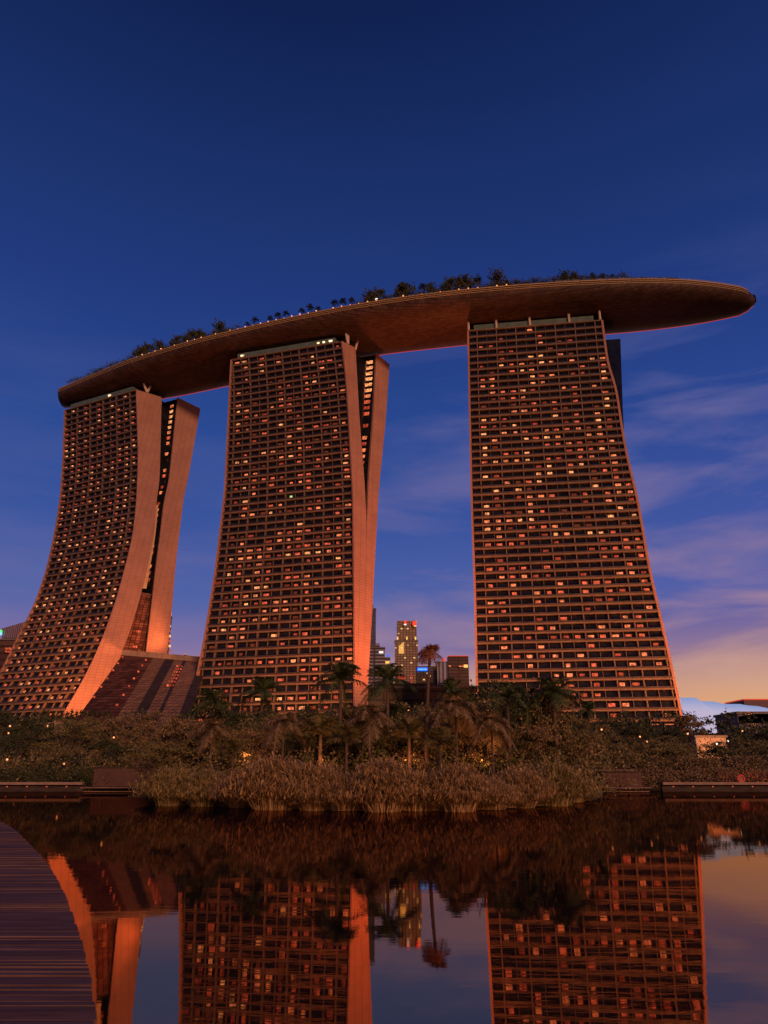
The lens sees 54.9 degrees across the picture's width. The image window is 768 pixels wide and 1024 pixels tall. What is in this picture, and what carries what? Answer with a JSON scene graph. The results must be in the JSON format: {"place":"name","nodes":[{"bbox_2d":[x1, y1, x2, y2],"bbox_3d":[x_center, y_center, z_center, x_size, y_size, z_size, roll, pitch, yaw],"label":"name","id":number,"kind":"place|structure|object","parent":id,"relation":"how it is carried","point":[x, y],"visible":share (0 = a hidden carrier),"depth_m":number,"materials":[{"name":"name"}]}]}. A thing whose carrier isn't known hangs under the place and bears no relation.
{"place":"outdoors","nodes":[
{"label":"outdoors","id":0,"kind":"place"},
{"bbox_2d":[0,791,767,1023],"bbox_3d":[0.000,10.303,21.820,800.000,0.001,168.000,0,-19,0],"label":"water","id":1,"kind":"structure","parent":0,"point":[650,907],"depth_m":14.19,"materials":[{"name":"black liquid"}]},
{"bbox_2d":[0,782,84,791],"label":"quay wall","id":2,"kind":"structure","parent":1,"relation":"in","point":[40,786],"depth_m":97.07,"materials":[{"name":"concrete"}]},
{"bbox_2d":[0,821,96,1023],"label":"boardwalk","id":3,"kind":"structure","parent":1,"relation":"in","point":[45,977],"depth_m":7.53,"materials":[{"name":"brown wood"}]},
{"bbox_2d":[124,762,197,805],"bbox_3d":[-16.487,21.250,57.947,7.694,3.250,8.036,-8,-21,22],"label":"reed clump","id":4,"kind":"object","parent":1,"relation":"on","point":[153,787],"visible":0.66,"depth_m":56.45,"materials":[{"name":"plant"}]},
{"bbox_2d":[160,763,232,806],"bbox_3d":[-13.355,20.877,56.668,6.987,3.094,7.370,-17,-25,40],"label":"reed clump","id":5,"kind":"object","parent":1,"relation":"on","point":[196,783],"visible":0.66,"depth_m":55.16,"materials":[{"name":"plant"}]},
{"bbox_2d":[201,771,250,807],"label":"reed clump","id":6,"kind":"object","parent":1,"relation":"on","point":[232,803],"visible":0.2,"depth_m":53.04,"materials":[{"name":"plant"}]},
{"bbox_2d":[204,751,320,809],"bbox_3d":[-7.953,19.000,52.459,10.104,3.912,10.534,-2,-19,5],"label":"reed clump","id":7,"kind":"object","parent":1,"relation":"on","point":[252,780],"visible":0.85,"depth_m":50.41,"materials":[{"name":"brown plant"}]},
{"bbox_2d":[263,760,349,810],"bbox_3d":[-4.647,18.815,51.045,7.991,3.289,7.925,-15,-24,36],"label":"reed clump","id":8,"kind":"object","parent":1,"relation":"on","point":[325,772],"visible":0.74,"depth_m":49.69,"materials":[{"name":"plant"}]},
{"bbox_2d":[297,775,368,810],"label":"reed clump","id":9,"kind":"object","parent":1,"relation":"on","point":[335,805],"visible":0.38,"depth_m":48.90,"materials":[{"name":"plant"}]},
{"bbox_2d":[321,755,437,812],"bbox_3d":[-0.270,18.081,49.408,8.772,3.610,8.699,10,-22,-27],"label":"reed clump","id":10,"kind":"object","parent":1,"relation":"on","point":[377,783],"visible":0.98,"depth_m":47.82,"materials":[{"name":"brown plant"}]},
{"bbox_2d":[393,770,445,810],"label":"reed clump","id":11,"kind":"object","parent":1,"relation":"on","point":[413,807],"visible":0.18,"depth_m":48.70,"materials":[{"name":"plant"}]},
{"bbox_2d":[416,761,519,811],"bbox_3d":[4.932,18.317,49.450,7.692,3.165,7.628,-13,-23,32],"label":"reed clump","id":12,"kind":"object","parent":1,"relation":"on","point":[461,789],"visible":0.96,"depth_m":48.02,"materials":[{"name":"brown plant"}]},
{"bbox_2d":[482,776,531,809],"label":"reed clump","id":13,"kind":"object","parent":1,"relation":"in","point":[503,805],"visible":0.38,"depth_m":50.11,"materials":[{"name":"plant"}]},
{"bbox_2d":[490,765,564,807],"bbox_3d":[9.846,20.059,54.122,7.124,2.956,7.184,2,-19,-5],"label":"reed clump","id":14,"kind":"object","parent":1,"relation":"on","point":[535,787],"visible":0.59,"depth_m":53.12,"materials":[{"name":"plant"}]},
{"bbox_2d":[523,755,605,805],"bbox_3d":[13.162,20.885,57.658,8.523,3.774,8.990,5,-20,-13],"label":"reed clump","id":15,"kind":"object","parent":1,"relation":"on","point":[570,783],"visible":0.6,"depth_m":56.23,"materials":[{"name":"plant"}]},
{"bbox_2d":[660,782,767,791],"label":"quay wall","id":16,"kind":"structure","parent":1,"relation":"in","point":[714,786],"depth_m":97.07,"materials":[{"name":"concrete"}]},
{"bbox_2d":[0,733,767,790],"bbox_3d":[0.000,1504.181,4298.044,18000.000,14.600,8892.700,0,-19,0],"label":"ground","id":17,"kind":"structure","parent":0,"point":[655,788],"depth_m":133.99,"materials":[{"name":"green plant"}]},
{"bbox_2d":[0,622,24,669],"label":"museum building","id":18,"kind":"structure","parent":17,"relation":"on","point":[9,634],"depth_m":499.28,"materials":[{"name":"grey"}]},
{"bbox_2d":[0,730,41,769],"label":"broadleaf tree","id":19,"kind":"object","parent":17,"relation":"on","point":[10,740],"visible":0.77,"depth_m":115.67,"materials":[{"name":"green plant"}]},
{"bbox_2d":[0,718,50,770],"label":"broadleaf tree","id":20,"kind":"object","parent":17,"relation":"on","point":[27,724],"visible":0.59,"depth_m":128.87,"materials":[{"name":"green plant"}]},
{"bbox_2d":[18,742,75,770],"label":"broadleaf tree","id":21,"kind":"object","parent":17,"relation":"on","point":[46,748],"visible":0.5,"depth_m":117.54,"materials":[{"name":"green plant"}]},
{"bbox_2d":[0,762,119,788],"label":"bank shrubs","id":22,"kind":"object","parent":17,"relation":"on","point":[6,774],"visible":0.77,"depth_m":99.89,"materials":[{"name":"green plant"}]},
{"bbox_2d":[37,718,95,761],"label":"broadleaf tree","id":23,"kind":"object","parent":17,"relation":"on","point":[84,734],"visible":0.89,"depth_m":129.25,"materials":[{"name":"green plant"}]},
{"bbox_2d":[69,715,127,762],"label":"broadleaf tree","id":24,"kind":"object","parent":17,"relation":"on","point":[95,722],"visible":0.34,"depth_m":138.35,"materials":[{"name":"green plant"}]},
{"bbox_2d":[0,383,199,732],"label":"hotel tower","id":25,"kind":"structure","parent":17,"relation":"on","point":[127,453],"depth_m":347.80,"materials":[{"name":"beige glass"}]},
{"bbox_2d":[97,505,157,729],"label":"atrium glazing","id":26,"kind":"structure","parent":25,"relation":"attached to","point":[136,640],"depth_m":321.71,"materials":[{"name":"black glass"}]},
{"bbox_2d":[58,278,756,407],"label":"roof deck","id":27,"kind":"structure","parent":25,"relation":"on","point":[432,320],"depth_m":337.32,"materials":[{"name":"brown metal"}]},
{"bbox_2d":[61,271,678,383],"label":"roof hedge","id":28,"kind":"object","parent":27,"relation":"on","point":[516,281],"visible":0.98,"depth_m":329.03,"materials":[{"name":"green plant"}]},
{"bbox_2d":[87,739,138,766],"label":"broadleaf tree","id":29,"kind":"object","parent":17,"relation":"on","point":[103,744],"visible":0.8,"depth_m":107.52,"materials":[{"name":"green plant"}]},
{"bbox_2d":[86,713,152,761],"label":"broadleaf tree","id":30,"kind":"object","parent":17,"relation":"on","point":[113,724],"visible":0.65,"depth_m":126.78,"materials":[{"name":"green plant"}]},
{"bbox_2d":[93,767,155,785],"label":"garden wall","id":31,"kind":"structure","parent":17,"relation":"on","point":[121,777],"depth_m":98.68,"materials":[{"name":"concrete"}]},
{"bbox_2d":[72,650,202,726],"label":"glass link","id":32,"kind":"object","parent":17,"relation":"on","point":[139,681],"visible":0.89,"depth_m":241.28,"materials":[{"name":"glass"}]},
{"bbox_2d":[122,708,178,752],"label":"broadleaf tree","id":33,"kind":"object","parent":17,"relation":"on","point":[143,718],"visible":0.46,"depth_m":134.73,"materials":[{"name":"green plant"}]},
{"bbox_2d":[167,699,232,757],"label":"broadleaf tree","id":34,"kind":"object","parent":17,"relation":"on","point":[218,713],"visible":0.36,"depth_m":102.47,"materials":[{"name":"green plant"}]},
{"bbox_2d":[192,333,389,723],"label":"hotel tower","id":35,"kind":"structure","parent":17,"relation":"on","point":[290,604],"depth_m":305.78,"materials":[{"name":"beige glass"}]},
{"bbox_2d":[368,643,392,685],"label":"stepped building","id":36,"kind":"structure","parent":17,"relation":"on","point":[377,654],"depth_m":990.89,"materials":[{"name":"white concrete"}]},
{"bbox_2d":[0,735,767,796],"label":"undergrowth","id":37,"kind":"object","parent":17,"relation":"on","point":[5,761],"visible":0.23,"depth_m":90.17,"materials":[{"name":"green plant"}]},
{"bbox_2d":[0,708,767,749],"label":"distant woodland","id":38,"kind":"object","parent":17,"relation":"on","point":[646,725],"visible":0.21,"depth_m":184.91,"materials":[{"name":"green plant"}]},
{"bbox_2d":[394,621,417,682],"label":"office tower","id":39,"kind":"structure","parent":17,"relation":"on","point":[406,648],"depth_m":1193.83,"materials":[{"name":"grey"}]},
{"bbox_2d":[368,674,475,716],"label":"podium building","id":40,"kind":"structure","parent":17,"relation":"on","point":[410,697],"depth_m":336.48,"materials":[{"name":"black"}]},
{"bbox_2d":[416,666,436,685],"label":"office block","id":41,"kind":"structure","parent":17,"relation":"on","point":[421,674],"depth_m":1081.82,"materials":[{"name":"grey"}]},
{"bbox_2d":[447,656,468,685],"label":"office block","id":42,"kind":"structure","parent":17,"relation":"on","point":[457,668],"depth_m":1035.38,"materials":[{"name":"grey"}]},
{"bbox_2d":[467,310,683,732],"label":"hotel tower","id":43,"kind":"structure","parent":17,"relation":"on","point":[563,580],"depth_m":285.75,"materials":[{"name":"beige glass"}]},
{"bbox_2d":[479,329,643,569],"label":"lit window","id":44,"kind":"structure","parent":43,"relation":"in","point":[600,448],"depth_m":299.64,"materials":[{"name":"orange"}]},
{"bbox_2d":[565,718,610,751],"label":"broadleaf tree","id":45,"kind":"object","parent":17,"relation":"on","point":[582,725],"visible":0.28,"depth_m":133.31,"materials":[{"name":"green plant"}]},
{"bbox_2d":[575,700,604,738],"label":"palm tree","id":46,"kind":"object","parent":17,"relation":"on","point":[587,707],"visible":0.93,"depth_m":135.33,"materials":[{"name":"green plant"}]},
{"bbox_2d":[588,730,632,766],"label":"broadleaf tree","id":47,"kind":"object","parent":17,"relation":"on","point":[615,738],"visible":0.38,"depth_m":115.60,"materials":[{"name":"green plant"}]},
{"bbox_2d":[596,771,642,788],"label":"garden wall","id":48,"kind":"structure","parent":17,"relation":"on","point":[629,775],"depth_m":98.45,"materials":[{"name":"concrete"}]},
{"bbox_2d":[613,725,654,766],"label":"broadleaf tree","id":49,"kind":"object","parent":17,"relation":"on","point":[635,730],"visible":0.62,"depth_m":138.02,"materials":[{"name":"green plant"}]},
{"bbox_2d":[619,739,677,769],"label":"broadleaf tree","id":50,"kind":"object","parent":17,"relation":"on","point":[646,746],"visible":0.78,"depth_m":111.04,"materials":[{"name":"green plant"}]},
{"bbox_2d":[639,727,697,760],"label":"broadleaf tree","id":51,"kind":"object","parent":17,"relation":"on","point":[672,730],"visible":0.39,"depth_m":143.10,"materials":[{"name":"green plant"}]},
{"bbox_2d":[659,743,709,778],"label":"broadleaf tree","id":52,"kind":"object","parent":17,"relation":"on","point":[685,751],"visible":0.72,"depth_m":110.50,"materials":[{"name":"green plant"}]},
{"bbox_2d":[673,714,705,752],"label":"broadleaf tree","id":53,"kind":"object","parent":17,"relation":"on","point":[686,718],"visible":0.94,"depth_m":158.10,"materials":[{"name":"green plant"}]},
{"bbox_2d":[616,751,767,787],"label":"shrub border","id":54,"kind":"object","parent":17,"relation":"on","point":[702,771],"visible":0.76,"depth_m":102.78,"materials":[{"name":"green plant"}]},
{"bbox_2d":[690,735,727,757],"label":"terrace wall","id":55,"kind":"structure","parent":17,"relation":"on","point":[699,738],"depth_m":151.08,"materials":[{"name":"concrete"}]},
{"bbox_2d":[680,698,767,732],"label":"domed hall","id":56,"kind":"structure","parent":17,"relation":"on","point":[701,709],"depth_m":420.02,"materials":[{"name":"white"}]},
{"bbox_2d":[713,711,767,732],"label":"exhibition block","id":57,"kind":"structure","parent":17,"relation":"on","point":[740,716],"depth_m":318.90,"materials":[{"name":"stone"}]},
{"bbox_2d":[725,728,767,767],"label":"broadleaf tree","id":58,"kind":"object","parent":17,"relation":"on","point":[760,736],"visible":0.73,"depth_m":134.47,"materials":[{"name":"green plant"}]},
{"bbox_2d":[0,0,767,703],"label":"sky","id":59,"kind":"structure","parent":0,"point":[168,168],"materials":[{"name":"blue"}]},
{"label":"island ground","id":60,"kind":"structure","parent":0,"visible":0},
{"bbox_2d":[114,745,205,777],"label":"broadleaf tree","id":61,"kind":"object","parent":60,"relation":"on","point":[149,756],"visible":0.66,"depth_m":85.67,"materials":[{"name":"green plant"}]},
{"bbox_2d":[144,715,201,758],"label":"broadleaf tree","id":62,"kind":"object","parent":60,"relation":"on","point":[164,734],"visible":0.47,"depth_m":92.09,"materials":[{"name":"green plant"}]},
{"bbox_2d":[140,737,214,771],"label":"broadleaf tree","id":63,"kind":"object","parent":60,"relation":"on","point":[191,750],"visible":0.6,"depth_m":87.42,"materials":[{"name":"green plant"}]},
{"bbox_2d":[167,717,221,771],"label":"broadleaf tree","id":64,"kind":"object","parent":60,"relation":"on","point":[193,726],"visible":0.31,"depth_m":90.02,"materials":[{"name":"green plant"}]},
{"bbox_2d":[187,717,234,768],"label":"palm tree","id":65,"kind":"object","parent":60,"relation":"on","point":[212,728],"visible":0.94,"depth_m":84.75,"materials":[{"name":"green plant"}]},
{"bbox_2d":[191,687,234,770],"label":"palm tree","id":66,"kind":"object","parent":60,"relation":"on","point":[213,694],"visible":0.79,"depth_m":103.29,"materials":[{"name":"green plant"}]},
{"bbox_2d":[217,737,247,773],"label":"palm tree","id":67,"kind":"object","parent":60,"relation":"on","point":[234,744],"visible":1,"depth_m":79.09,"materials":[{"name":"green plant"}]},
{"bbox_2d":[205,710,265,759],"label":"broadleaf tree","id":68,"kind":"object","parent":60,"relation":"on","point":[234,718],"visible":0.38,"depth_m":97.62,"materials":[{"name":"green plant"}]},
{"bbox_2d":[213,727,272,773],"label":"broadleaf tree","id":69,"kind":"object","parent":60,"relation":"on","point":[249,736],"visible":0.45,"depth_m":85.11,"materials":[{"name":"green plant"}]},
{"bbox_2d":[218,717,294,768],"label":"broadleaf tree","id":70,"kind":"object","parent":60,"relation":"on","point":[262,722],"visible":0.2,"depth_m":88.93,"materials":[{"name":"green plant"}]},
{"bbox_2d":[235,675,286,719],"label":"palm tree","id":71,"kind":"object","parent":60,"relation":"on","point":[261,686],"visible":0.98,"depth_m":103.95,"materials":[{"name":"green plant"}]},
{"bbox_2d":[238,714,322,760],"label":"broadleaf tree","id":72,"kind":"object","parent":60,"relation":"on","point":[294,743],"visible":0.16,"depth_m":92.59,"materials":[{"name":"green plant"}]},
{"bbox_2d":[258,711,307,759],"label":"palm tree","id":73,"kind":"object","parent":60,"relation":"on","point":[283,723],"visible":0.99,"depth_m":80.22,"materials":[{"name":"green plant"}]},
{"bbox_2d":[277,722,343,766],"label":"broadleaf tree","id":74,"kind":"object","parent":60,"relation":"on","point":[314,742],"visible":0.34,"depth_m":85.05,"materials":[{"name":"green plant"}]},
{"bbox_2d":[299,714,338,767],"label":"palm tree","id":75,"kind":"object","parent":60,"relation":"on","point":[326,724],"visible":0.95,"depth_m":82.26,"materials":[{"name":"green plant"}]},
{"bbox_2d":[285,704,352,765],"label":"broadleaf tree","id":76,"kind":"object","parent":60,"relation":"on","point":[307,710],"visible":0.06,"depth_m":97.78,"materials":[{"name":"green plant"}]},
{"bbox_2d":[293,712,365,771],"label":"broadleaf tree","id":77,"kind":"object","parent":60,"relation":"on","point":[337,724],"visible":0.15,"depth_m":89.14,"materials":[{"name":"green plant"}]},
{"bbox_2d":[308,662,371,771],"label":"palm tree","id":78,"kind":"object","parent":60,"relation":"on","point":[344,669],"visible":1,"depth_m":91.22,"materials":[{"name":"green plant"}]},
{"bbox_2d":[326,723,364,775],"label":"palm tree","id":79,"kind":"object","parent":60,"relation":"on","point":[346,733],"visible":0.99,"depth_m":78.48,"materials":[{"name":"green plant"}]},
{"bbox_2d":[323,721,398,773],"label":"broadleaf tree","id":80,"kind":"object","parent":60,"relation":"on","point":[343,742],"visible":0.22,"depth_m":85.34,"materials":[{"name":"green plant"}]},
{"bbox_2d":[345,702,396,760],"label":"palm tree","id":81,"kind":"object","parent":60,"relation":"on","point":[369,713],"visible":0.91,"depth_m":79.89,"materials":[{"name":"green plant"}]},
{"bbox_2d":[361,728,414,770],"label":"broadleaf tree","id":82,"kind":"object","parent":60,"relation":"on","point":[383,745],"visible":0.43,"depth_m":83.99,"materials":[{"name":"green plant"}]},
{"bbox_2d":[360,663,417,734],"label":"palm tree","id":83,"kind":"object","parent":60,"relation":"on","point":[388,674],"visible":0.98,"depth_m":90.36,"materials":[{"name":"green plant"}]},
{"bbox_2d":[349,713,434,764],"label":"broadleaf tree","id":84,"kind":"object","parent":60,"relation":"on","point":[398,741],"visible":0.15,"depth_m":88.04,"materials":[{"name":"green plant"}]},
{"bbox_2d":[373,701,434,761],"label":"broadleaf tree","id":85,"kind":"object","parent":60,"relation":"on","point":[394,711],"visible":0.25,"depth_m":95.75,"materials":[{"name":"green plant"}]},
{"bbox_2d":[387,717,427,772],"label":"palm tree","id":86,"kind":"object","parent":60,"relation":"on","point":[410,727],"visible":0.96,"depth_m":82.14,"materials":[{"name":"green plant"}]},
{"bbox_2d":[392,711,453,773],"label":"broadleaf tree","id":87,"kind":"object","parent":60,"relation":"on","point":[422,716],"visible":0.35,"depth_m":85.32,"materials":[{"name":"green plant"}]},
{"bbox_2d":[416,644,443,775],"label":"palm tree","id":88,"kind":"object","parent":60,"relation":"on","point":[427,652],"visible":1,"depth_m":84.13,"materials":[{"name":"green plant"}]},
{"bbox_2d":[422,726,460,771],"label":"palm tree","id":89,"kind":"object","parent":60,"relation":"on","point":[438,735],"visible":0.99,"depth_m":78.07,"materials":[{"name":"green plant"}]},
{"bbox_2d":[406,738,482,772],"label":"broadleaf tree","id":90,"kind":"object","parent":60,"relation":"on","point":[432,749],"visible":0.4,"depth_m":83.28,"materials":[{"name":"green plant"}]},
{"bbox_2d":[431,677,470,745],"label":"palm tree","id":91,"kind":"object","parent":60,"relation":"on","point":[451,686],"visible":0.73,"depth_m":104.19,"materials":[{"name":"green plant"}]},
{"bbox_2d":[427,691,489,764],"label":"palm tree","id":92,"kind":"object","parent":60,"relation":"on","point":[454,706],"visible":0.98,"depth_m":81.00,"materials":[{"name":"green plant"}]},
{"bbox_2d":[429,722,496,765],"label":"broadleaf tree","id":93,"kind":"object","parent":60,"relation":"on","point":[465,747],"visible":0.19,"depth_m":84.60,"materials":[{"name":"green plant"}]},
{"bbox_2d":[461,724,508,769],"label":"broadleaf tree","id":94,"kind":"object","parent":60,"relation":"on","point":[469,742],"visible":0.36,"depth_m":84.03,"materials":[{"name":"green plant"}]},
{"bbox_2d":[468,709,520,778],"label":"palm tree","id":95,"kind":"object","parent":60,"relation":"on","point":[492,723],"visible":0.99,"depth_m":79.32,"materials":[{"name":"green plant"}]},
{"bbox_2d":[462,679,542,779],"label":"broadleaf tree","id":96,"kind":"object","parent":60,"relation":"on","point":[480,695],"visible":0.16,"depth_m":103.15,"materials":[{"name":"green plant"}]},
{"bbox_2d":[467,704,541,770],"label":"broadleaf tree","id":97,"kind":"object","parent":60,"relation":"on","point":[514,712],"visible":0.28,"depth_m":87.13,"materials":[{"name":"green plant"}]},
{"bbox_2d":[480,681,529,767],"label":"palm tree","id":98,"kind":"object","parent":60,"relation":"on","point":[508,691],"visible":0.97,"depth_m":83.76,"materials":[{"name":"green plant"}]},
{"bbox_2d":[474,732,537,776],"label":"broadleaf tree","id":99,"kind":"object","parent":60,"relation":"on","point":[497,760],"visible":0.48,"depth_m":82.68,"materials":[{"name":"green plant"}]},
{"bbox_2d":[485,689,574,769],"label":"broadleaf tree","id":100,"kind":"object","parent":60,"relation":"on","point":[540,724],"visible":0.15,"depth_m":88.10,"materials":[{"name":"green plant"}]},
{"bbox_2d":[500,721,564,770],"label":"broadleaf tree","id":101,"kind":"object","parent":60,"relation":"on","point":[538,733],"visible":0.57,"depth_m":83.02,"materials":[{"name":"green plant"}]},
{"bbox_2d":[502,706,594,768],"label":"broadleaf tree","id":102,"kind":"object","parent":60,"relation":"on","point":[560,718],"visible":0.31,"depth_m":86.17,"materials":[{"name":"green plant"}]},
{"bbox_2d":[521,676,584,761],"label":"palm tree","id":103,"kind":"object","parent":60,"relation":"on","point":[552,687],"visible":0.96,"depth_m":86.93,"materials":[{"name":"green plant"}]},
{"bbox_2d":[519,677,607,768],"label":"broadleaf tree","id":104,"kind":"object","parent":60,"relation":"on","point":[591,751],"visible":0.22,"depth_m":88.67,"materials":[{"name":"green plant"}]},
{"bbox_2d":[538,729,613,771],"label":"broadleaf tree","id":105,"kind":"object","parent":60,"relation":"on","point":[561,747],"visible":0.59,"depth_m":85.19,"materials":[{"name":"green plant"}]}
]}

